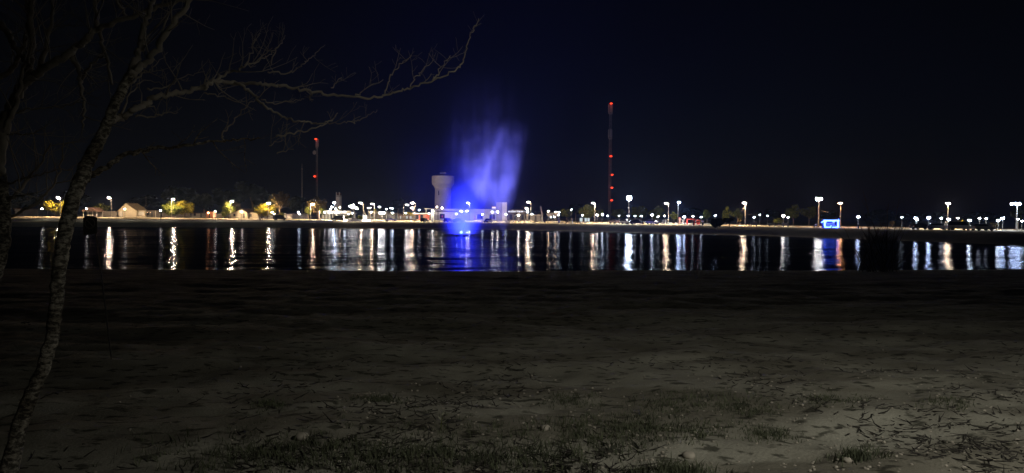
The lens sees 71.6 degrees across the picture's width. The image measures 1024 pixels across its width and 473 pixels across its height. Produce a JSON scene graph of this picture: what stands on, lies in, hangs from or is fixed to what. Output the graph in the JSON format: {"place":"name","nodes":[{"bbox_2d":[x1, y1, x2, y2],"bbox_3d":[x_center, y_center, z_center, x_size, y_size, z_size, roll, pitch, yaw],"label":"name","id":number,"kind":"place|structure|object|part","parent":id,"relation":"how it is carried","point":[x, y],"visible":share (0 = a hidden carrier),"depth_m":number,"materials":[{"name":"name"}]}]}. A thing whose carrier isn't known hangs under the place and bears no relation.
{"place":"outdoors","nodes":[
{"label":"outdoors","id":0,"kind":"place"},
{"bbox_2d":[0,269,1023,472],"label":"beach","id":1,"kind":"structure","parent":0,"point":[358,314],"depth_m":9.35,"materials":[{"name":"sand"}]},
{"bbox_2d":[83,216,111,358],"bbox_3d":[-5.264,0.700,9.033,0.336,1.918,0.059,0,2,0],"label":"sign board","id":2,"kind":"object","parent":1,"relation":"on","point":[89,224],"visible":0.97,"depth_m":8.99,"materials":[{"name":"metal"}]},
{"bbox_2d":[0,0,246,282],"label":"bare tree","id":3,"kind":"object","parent":1,"relation":"on","point":[13,102],"visible":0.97,"depth_m":6.46,"materials":[{"name":"brown plant"}]},
{"bbox_2d":[0,0,483,472],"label":"bare tree","id":4,"kind":"object","parent":1,"relation":"on","point":[84,175],"visible":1,"depth_m":5.02,"materials":[{"name":"brown plant"}]},
{"bbox_2d":[294,432,308,440],"bbox_3d":[-1.602,1.525,5.405,0.113,0.072,0.088,0,2,0],"label":"stone","id":5,"kind":"object","parent":1,"relation":"on","point":[299,435],"visible":0.83,"depth_m":5.38,"materials":[{"name":"grey stone"}]},
{"bbox_2d":[0,317,1023,472],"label":"twig litter","id":6,"kind":"object","parent":1,"relation":"on","point":[614,470],"visible":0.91,"depth_m":5.68,"materials":[{"name":"brown wood"}]},
{"bbox_2d":[93,383,974,472],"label":"grass","id":7,"kind":"structure","parent":1,"relation":"on","point":[855,455],"depth_m":5.29,"materials":[{"name":"green plant"}]},
{"bbox_2d":[61,325,1023,472],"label":"pebbles","id":8,"kind":"object","parent":1,"relation":"on","point":[809,470],"visible":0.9,"depth_m":5.90,"materials":[{"name":"stone"}]},
{"bbox_2d":[540,425,550,430],"bbox_3d":[0.272,1.546,5.736,0.081,0.056,0.076,2,2,34],"label":"stone","id":9,"kind":"object","parent":1,"relation":"on","point":[545,426],"visible":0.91,"depth_m":5.71,"materials":[{"name":"grey stone"}]},
{"bbox_2d":[681,451,695,458],"bbox_3d":[1.290,1.603,5.198,0.106,0.064,0.080,0,2,0],"label":"stone","id":10,"kind":"object","parent":1,"relation":"on","point":[688,454],"visible":0.99,"depth_m":5.17,"materials":[{"name":"grey stone"}]},
{"bbox_2d":[842,457,852,462],"bbox_3d":[2.405,1.606,5.097,0.073,0.049,0.059,0,2,0],"label":"stone","id":11,"kind":"object","parent":1,"relation":"on","point":[846,459],"visible":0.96,"depth_m":5.08,"materials":[{"name":"grey stone"}]},
{"bbox_2d":[829,192,924,271],"bbox_3d":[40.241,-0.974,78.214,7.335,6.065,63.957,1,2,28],"label":"bare thicket","id":12,"kind":"object","parent":1,"relation":"on","point":[876,240],"visible":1,"depth_m":52.07,"materials":[{"name":"brown plant"}]},
{"bbox_2d":[0,0,1023,221],"label":"sky","id":13,"kind":"structure","parent":0,"point":[777,105],"materials":[{"name":"black"}]},
{"bbox_2d":[4,227,1023,270],"bbox_3d":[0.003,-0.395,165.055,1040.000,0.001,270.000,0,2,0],"label":"water","id":14,"kind":"structure","parent":0,"point":[219,248],"depth_m":87.19,"materials":[{"name":"black liquid"}]},
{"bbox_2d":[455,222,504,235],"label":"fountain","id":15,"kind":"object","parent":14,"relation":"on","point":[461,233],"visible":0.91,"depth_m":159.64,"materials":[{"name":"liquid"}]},
{"bbox_2d":[11,214,1023,244],"bbox_3d":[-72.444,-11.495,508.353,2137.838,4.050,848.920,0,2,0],"label":"ground","id":16,"kind":"structure","parent":0,"point":[1000,238],"depth_m":222.26,"materials":[{"name":"brown plant"}]},
{"bbox_2d":[9,192,42,207],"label":"tree","id":17,"kind":"object","parent":16,"relation":"on","point":[25,198],"visible":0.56,"depth_m":320.46,"materials":[{"name":"green plant"}]},
{"bbox_2d":[13,208,49,215],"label":"long shed","id":18,"kind":"structure","parent":16,"relation":"on","point":[36,212],"depth_m":292.30,"materials":[{"name":"grey"}]},
{"bbox_2d":[43,200,63,216],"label":"tree","id":19,"kind":"object","parent":16,"relation":"on","point":[53,207],"visible":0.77,"depth_m":289.34,"materials":[{"name":"yellow plant"}]},
{"bbox_2d":[46,211,61,216],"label":"house","id":20,"kind":"structure","parent":16,"relation":"on","point":[50,214],"depth_m":294.79,"materials":[{"name":"beige"}]},
{"bbox_2d":[62,190,90,205],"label":"tree","id":21,"kind":"object","parent":16,"relation":"on","point":[84,199],"visible":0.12,"depth_m":334.16,"materials":[{"name":"green plant"}]},
{"bbox_2d":[82,207,105,216],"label":"shelter","id":22,"kind":"object","parent":16,"relation":"on","point":[96,211],"visible":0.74,"depth_m":291.42,"materials":[{"name":"brown paint"}]},
{"bbox_2d":[92,203,110,210],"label":"tree","id":23,"kind":"object","parent":16,"relation":"on","point":[104,207],"visible":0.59,"depth_m":303.74,"materials":[{"name":"green plant"}]},
{"bbox_2d":[103,211,116,216],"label":"garden wall","id":24,"kind":"structure","parent":16,"relation":"on","point":[108,214],"depth_m":297.57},
{"bbox_2d":[117,203,146,216],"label":"gabled house","id":25,"kind":"structure","parent":16,"relation":"on","point":[131,209],"depth_m":301.87,"materials":[{"name":"beige paint"}]},
{"bbox_2d":[138,210,145,216],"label":"annex","id":26,"kind":"object","parent":16,"relation":"on","point":[141,213],"visible":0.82,"depth_m":302.76,"materials":[{"name":"beige paint"}]},
{"bbox_2d":[128,194,161,207],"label":"tree","id":27,"kind":"object","parent":16,"relation":"on","point":[146,201],"visible":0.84,"depth_m":352.25,"materials":[{"name":"green plant"}]},
{"bbox_2d":[146,210,163,216],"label":"long house","id":28,"kind":"structure","parent":16,"relation":"on","point":[153,213],"depth_m":304.10,"materials":[{"name":"grey paint"}]},
{"bbox_2d":[11,219,332,221],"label":"kerb","id":29,"kind":"structure","parent":16,"relation":"on","point":[184,220],"depth_m":244.80,"materials":[{"name":"concrete"}]},
{"bbox_2d":[160,201,184,217],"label":"tree","id":30,"kind":"object","parent":16,"relation":"on","point":[166,209],"visible":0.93,"depth_m":292.28,"materials":[{"name":"green plant"}]},
{"bbox_2d":[14,216,332,220],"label":"promenade","id":31,"kind":"structure","parent":16,"relation":"on","point":[179,218],"depth_m":274.27,"materials":[{"name":"beige concrete"}]},
{"bbox_2d":[273,215,286,219],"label":"parked van","id":32,"kind":"object","parent":31,"relation":"on","point":[275,217],"visible":0.95,"depth_m":271.69,"materials":[{"name":"paint"}]},
{"bbox_2d":[162,213,190,217],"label":"garden wall","id":33,"kind":"structure","parent":16,"relation":"on","point":[165,215],"depth_m":303.29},
{"bbox_2d":[161,185,196,203],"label":"tree","id":34,"kind":"object","parent":16,"relation":"on","point":[179,194],"visible":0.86,"depth_m":323.62,"materials":[{"name":"green plant"}]},
{"bbox_2d":[173,200,194,217],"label":"tree","id":35,"kind":"object","parent":16,"relation":"on","point":[185,205],"visible":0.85,"depth_m":297.62,"materials":[{"name":"yellow plant"}]},
{"bbox_2d":[191,213,205,217],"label":"house","id":36,"kind":"structure","parent":16,"relation":"on","point":[198,215],"depth_m":308.84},
{"bbox_2d":[190,193,215,212],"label":"tree","id":37,"kind":"object","parent":16,"relation":"on","point":[204,201],"visible":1,"depth_m":316.57,"materials":[{"name":"green plant"}]},
{"bbox_2d":[206,211,216,217],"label":"hut","id":38,"kind":"object","parent":16,"relation":"on","point":[211,214],"visible":0.76,"depth_m":289.64,"materials":[{"name":"orange paint"}]},
{"bbox_2d":[212,188,238,217],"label":"tree","id":39,"kind":"object","parent":16,"relation":"on","point":[221,197],"visible":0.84,"depth_m":327.37,"materials":[{"name":"green plant"}]},
{"bbox_2d":[220,201,235,217],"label":"tree","id":40,"kind":"object","parent":16,"relation":"on","point":[225,211],"visible":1,"depth_m":296.60,"materials":[{"name":"green plant"}]},
{"bbox_2d":[232,201,240,210],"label":"tree","id":41,"kind":"object","parent":16,"relation":"on","point":[236,205],"visible":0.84,"depth_m":312.70,"materials":[{"name":"green plant"}]},
{"bbox_2d":[231,208,253,218],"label":"gabled house","id":42,"kind":"structure","parent":16,"relation":"on","point":[237,214],"depth_m":305.73,"materials":[{"name":"beige paint"}]},
{"bbox_2d":[233,181,270,210],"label":"tree","id":43,"kind":"object","parent":16,"relation":"on","point":[255,194],"visible":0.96,"depth_m":334.06,"materials":[{"name":"green plant"}]},
{"bbox_2d":[249,212,260,218],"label":"annex","id":44,"kind":"object","parent":16,"relation":"on","point":[253,215],"visible":0.69,"depth_m":307.68,"materials":[{"name":"beige paint"}]},
{"bbox_2d":[254,203,276,218],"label":"tree","id":45,"kind":"object","parent":16,"relation":"on","point":[262,209],"visible":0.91,"depth_m":299.85,"materials":[{"name":"yellow plant"}]},
{"bbox_2d":[261,213,278,218],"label":"house","id":46,"kind":"structure","parent":16,"relation":"on","point":[271,217],"depth_m":310.72,"materials":[{"name":"beige paint"}]},
{"bbox_2d":[269,191,289,212],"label":"tree","id":47,"kind":"object","parent":16,"relation":"on","point":[281,201],"visible":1,"depth_m":298.08,"materials":[{"name":"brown plant"}]},
{"bbox_2d":[284,213,308,218],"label":"garden wall","id":48,"kind":"structure","parent":16,"relation":"on","point":[296,216],"depth_m":304.25,"materials":[{"name":"white paint"}]},
{"bbox_2d":[289,196,309,213],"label":"tree","id":49,"kind":"object","parent":16,"relation":"on","point":[297,203],"visible":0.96,"depth_m":319.75,"materials":[{"name":"green plant"}]},
{"bbox_2d":[304,206,312,218],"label":"tree","id":50,"kind":"object","parent":16,"relation":"on","point":[306,209],"visible":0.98,"depth_m":294.26,"materials":[{"name":"green plant"}]},
{"bbox_2d":[313,138,318,215],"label":"radio mast","id":51,"kind":"object","parent":16,"relation":"on","point":[317,145],"visible":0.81,"depth_m":460.56,"materials":[{"name":"metal"}]},
{"bbox_2d":[306,196,327,218],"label":"tree","id":52,"kind":"object","parent":16,"relation":"on","point":[316,205],"visible":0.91,"depth_m":295.35,"materials":[{"name":"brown plant"}]},
{"bbox_2d":[319,211,350,218],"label":"canopy building","id":53,"kind":"structure","parent":16,"relation":"on","point":[329,214],"depth_m":294.43,"materials":[{"name":"white paint"}]},
{"bbox_2d":[336,192,341,210],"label":"tower block","id":54,"kind":"structure","parent":16,"relation":"on","point":[338,200],"depth_m":351.46,"materials":[{"name":"white paint"}]},
{"bbox_2d":[369,211,390,218],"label":"apartment house","id":55,"kind":"structure","parent":16,"relation":"on","point":[380,216],"depth_m":325.97,"materials":[{"name":"beige paint"}]},
{"bbox_2d":[388,213,401,219],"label":"warehouse","id":56,"kind":"structure","parent":16,"relation":"on","point":[395,215],"depth_m":310.18,"materials":[{"name":"paint"}]},
{"bbox_2d":[391,198,404,212],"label":"tree","id":57,"kind":"object","parent":16,"relation":"on","point":[397,205],"visible":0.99,"depth_m":337.89,"materials":[{"name":"green plant"}]},
{"bbox_2d":[413,213,430,219],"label":"shop","id":58,"kind":"structure","parent":16,"relation":"on","point":[418,216],"depth_m":287.90,"materials":[{"name":"red brick"}]},
{"bbox_2d":[432,172,453,208],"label":"water tower","id":59,"kind":"structure","parent":16,"relation":"on","point":[442,183],"depth_m":334.38,"materials":[{"name":"concrete"}]},
{"bbox_2d":[431,209,495,219],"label":"long building","id":60,"kind":"structure","parent":16,"relation":"on","point":[442,214],"depth_m":296.54,"materials":[{"name":"white paint"}]},
{"bbox_2d":[496,202,506,220],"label":"tower slab","id":61,"kind":"structure","parent":16,"relation":"on","point":[501,207],"depth_m":289.59,"materials":[{"name":"white paint"}]},
{"bbox_2d":[507,210,525,220],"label":"dark roofed hall","id":62,"kind":"structure","parent":16,"relation":"on","point":[512,216],"depth_m":294.00,"materials":[{"name":"grey"}]},
{"bbox_2d":[526,215,540,220],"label":"house","id":63,"kind":"structure","parent":16,"relation":"on","point":[535,217],"depth_m":288.68,"materials":[{"name":"white paint"}]},
{"bbox_2d":[538,209,553,220],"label":"tree","id":64,"kind":"object","parent":16,"relation":"on","point":[544,212],"visible":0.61,"depth_m":302.66,"materials":[{"name":"green plant"}]},
{"bbox_2d":[560,208,572,220],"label":"tree","id":65,"kind":"object","parent":16,"relation":"on","point":[566,213],"visible":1,"depth_m":270.95,"materials":[{"name":"green plant"}]},
{"bbox_2d":[569,204,582,220],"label":"tree","id":66,"kind":"object","parent":16,"relation":"on","point":[575,208],"visible":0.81,"depth_m":276.96,"materials":[{"name":"green plant"}]},
{"bbox_2d":[578,204,595,217],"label":"tree","id":67,"kind":"object","parent":16,"relation":"on","point":[588,212],"visible":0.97,"depth_m":250.98,"materials":[{"name":"green plant"}]},
{"bbox_2d":[596,209,603,221],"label":"tree","id":68,"kind":"object","parent":16,"relation":"on","point":[600,211],"visible":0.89,"depth_m":264.27,"materials":[{"name":"green plant"}]},
{"bbox_2d":[608,103,612,219],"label":"radio mast","id":69,"kind":"object","parent":16,"relation":"on","point":[610,109],"visible":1,"depth_m":437.92,"materials":[{"name":"metal"}]},
{"bbox_2d":[611,208,625,220],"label":"tree","id":70,"kind":"object","parent":16,"relation":"on","point":[618,213],"visible":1,"depth_m":276.47,"materials":[{"name":"green plant"}]},
{"bbox_2d":[630,206,648,219],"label":"tree","id":71,"kind":"object","parent":16,"relation":"on","point":[638,211],"visible":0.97,"depth_m":270.55,"materials":[{"name":"green plant"}]},
{"bbox_2d":[648,205,664,220],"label":"tree","id":72,"kind":"object","parent":16,"relation":"on","point":[657,213],"visible":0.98,"depth_m":260.94,"materials":[{"name":"green plant"}]},
{"bbox_2d":[669,211,677,222],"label":"tree","id":73,"kind":"object","parent":16,"relation":"on","point":[674,215],"visible":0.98,"depth_m":234.60,"materials":[{"name":"green plant"}]},
{"bbox_2d":[333,220,1023,231],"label":"promenade","id":74,"kind":"structure","parent":16,"relation":"on","point":[673,224],"depth_m":213.43,"materials":[{"name":"beige concrete"}]},
{"bbox_2d":[331,216,344,220],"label":"parked van","id":75,"kind":"object","parent":74,"relation":"on","point":[340,218],"visible":0.95,"depth_m":264.75,"materials":[{"name":"paint"}]},
{"bbox_2d":[344,219,373,220],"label":"planter ring","id":76,"kind":"object","parent":74,"relation":"on","point":[359,219],"visible":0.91,"depth_m":256.95,"materials":[{"name":"white paint"}]},
{"bbox_2d":[399,215,414,219],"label":"kiosk","id":77,"kind":"object","parent":74,"relation":"on","point":[402,217],"visible":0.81,"depth_m":281.20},
{"bbox_2d":[451,218,464,221],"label":"parked car","id":78,"kind":"object","parent":74,"relation":"on","point":[456,219],"visible":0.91,"depth_m":246.41,"materials":[{"name":"silver metal"}]},
{"bbox_2d":[483,218,491,222],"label":"parked car","id":79,"kind":"object","parent":74,"relation":"on","point":[487,220],"visible":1,"depth_m":239.96,"materials":[{"name":"paint"}]},
{"bbox_2d":[547,213,557,220],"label":"billboard","id":80,"kind":"object","parent":74,"relation":"on","point":[553,214],"visible":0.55,"depth_m":268.77,"materials":[{"name":"paint"}]},
{"bbox_2d":[609,219,620,223],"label":"parked car","id":81,"kind":"object","parent":74,"relation":"on","point":[614,221],"visible":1,"depth_m":224.72,"materials":[{"name":"grey paint"}]},
{"bbox_2d":[621,219,631,223],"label":"parked car","id":82,"kind":"object","parent":74,"relation":"on","point":[626,221],"visible":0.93,"depth_m":219.37,"materials":[{"name":"silver metal"}]},
{"bbox_2d":[630,220,645,223],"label":"parked car","id":83,"kind":"object","parent":74,"relation":"on","point":[637,221],"visible":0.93,"depth_m":215.95,"materials":[{"name":"paint"}]},
{"bbox_2d":[646,220,658,224],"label":"parked car","id":84,"kind":"object","parent":74,"relation":"on","point":[653,222],"visible":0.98,"depth_m":212.03,"materials":[{"name":"white paint"}]},
{"bbox_2d":[815,198,821,225],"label":"floodlight mast","id":85,"kind":"object","parent":74,"relation":"on","point":[818,199],"visible":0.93,"depth_m":189.73,"materials":[{"name":"metal"}]},
{"bbox_2d":[821,219,839,227],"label":"lit kiosk","id":86,"kind":"object","parent":74,"relation":"on","point":[828,223],"visible":0.93,"depth_m":175.01,"materials":[{"name":"paint"}]},
{"bbox_2d":[909,223,929,229],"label":"parked car","id":87,"kind":"object","parent":74,"relation":"on","point":[919,225],"visible":0.85,"depth_m":155.68,"materials":[{"name":"paint"}]},
{"bbox_2d":[927,223,946,229],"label":"parked car","id":88,"kind":"object","parent":74,"relation":"on","point":[931,226],"visible":0.88,"depth_m":154.12,"materials":[{"name":"black metal"}]},
{"bbox_2d":[944,221,969,229],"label":"parked van","id":89,"kind":"object","parent":74,"relation":"on","point":[953,225],"visible":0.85,"depth_m":149.26,"materials":[{"name":"black paint"}]},
{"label":"window","id":90,"kind":"part","parent":89,"relation":"part of","materials":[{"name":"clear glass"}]},
{"bbox_2d":[969,224,995,230],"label":"parked car","id":91,"kind":"object","parent":74,"relation":"on","point":[985,227],"visible":1,"depth_m":144.99,"materials":[{"name":"black metal"}]},
{"bbox_2d":[1010,203,1020,229],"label":"floodlight mast","id":92,"kind":"object","parent":74,"relation":"on","point":[1017,204],"visible":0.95,"depth_m":160.61,"materials":[{"name":"metal"}]},
{"bbox_2d":[680,208,702,222],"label":"tree","id":93,"kind":"object","parent":16,"relation":"on","point":[693,211],"visible":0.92,"depth_m":270.49,"materials":[{"name":"green plant"}]},
{"bbox_2d":[703,209,711,222],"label":"bush","id":94,"kind":"object","parent":16,"relation":"on","point":[706,215],"visible":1,"depth_m":248.56,"materials":[{"name":"green plant"}]},
{"bbox_2d":[710,218,723,229],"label":"bush","id":95,"kind":"object","parent":16,"relation":"on","point":[716,222],"visible":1,"depth_m":183.09,"materials":[{"name":"green plant"}]},
{"bbox_2d":[722,206,731,223],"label":"bush","id":96,"kind":"object","parent":16,"relation":"on","point":[725,213],"visible":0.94,"depth_m":225.37,"materials":[{"name":"green plant"}]},
{"bbox_2d":[723,218,733,226],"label":"bush","id":97,"kind":"object","parent":16,"relation":"on","point":[726,220],"visible":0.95,"depth_m":184.25,"materials":[{"name":"green plant"}]},
{"bbox_2d":[731,209,742,223],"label":"tree","id":98,"kind":"object","parent":16,"relation":"on","point":[737,213],"visible":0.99,"depth_m":229.96,"materials":[{"name":"green plant"}]},
{"bbox_2d":[751,211,763,222],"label":"tree","id":99,"kind":"object","parent":16,"relation":"on","point":[758,216],"visible":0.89,"depth_m":249.66,"materials":[{"name":"green plant"}]},
{"bbox_2d":[763,209,782,222],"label":"tree","id":100,"kind":"object","parent":16,"relation":"on","point":[774,214],"visible":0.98,"depth_m":261.26,"materials":[{"name":"green plant"}]},
{"bbox_2d":[773,218,782,222],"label":"bush","id":101,"kind":"object","parent":16,"relation":"on","point":[777,221],"visible":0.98,"depth_m":206.09,"materials":[{"name":"green plant"}]},
{"bbox_2d":[785,204,803,224],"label":"tree","id":102,"kind":"object","parent":16,"relation":"on","point":[791,212],"visible":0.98,"depth_m":222.26,"materials":[{"name":"green plant"}]},
{"bbox_2d":[801,206,816,225],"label":"tree","id":103,"kind":"object","parent":16,"relation":"on","point":[811,213],"visible":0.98,"depth_m":221.12,"materials":[{"name":"green plant"}]},
{"bbox_2d":[819,211,836,218],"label":"tree","id":104,"kind":"object","parent":16,"relation":"on","point":[827,215],"visible":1,"depth_m":224.76,"materials":[{"name":"green plant"}]},
{"bbox_2d":[895,212,927,224],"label":"tree","id":105,"kind":"object","parent":16,"relation":"on","point":[921,216],"visible":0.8,"depth_m":227.11,"materials":[{"name":"green plant"}]},
{"bbox_2d":[927,212,950,222],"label":"tree","id":106,"kind":"object","parent":16,"relation":"on","point":[935,216],"visible":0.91,"depth_m":221.75,"materials":[{"name":"green plant"}]},
{"bbox_2d":[962,211,999,223],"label":"tree","id":107,"kind":"object","parent":16,"relation":"on","point":[991,216],"visible":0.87,"depth_m":214.63,"materials":[{"name":"green plant"}]},
{"bbox_2d":[990,222,1000,229],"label":"bush","id":108,"kind":"object","parent":16,"relation":"on","point":[994,224],"visible":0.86,"depth_m":163.08,"materials":[{"name":"green plant"}]},
{"bbox_2d":[1010,206,1023,229],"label":"tree","id":109,"kind":"object","parent":16,"relation":"on","point":[1020,212],"visible":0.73,"depth_m":164.11,"materials":[{"name":"green plant"}]},
{"bbox_2d":[24,216,1023,228],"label":"road","id":110,"kind":"structure","parent":0,"point":[587,221],"depth_m":267.39,"materials":[{"name":"grey asphalt"}]}
]}

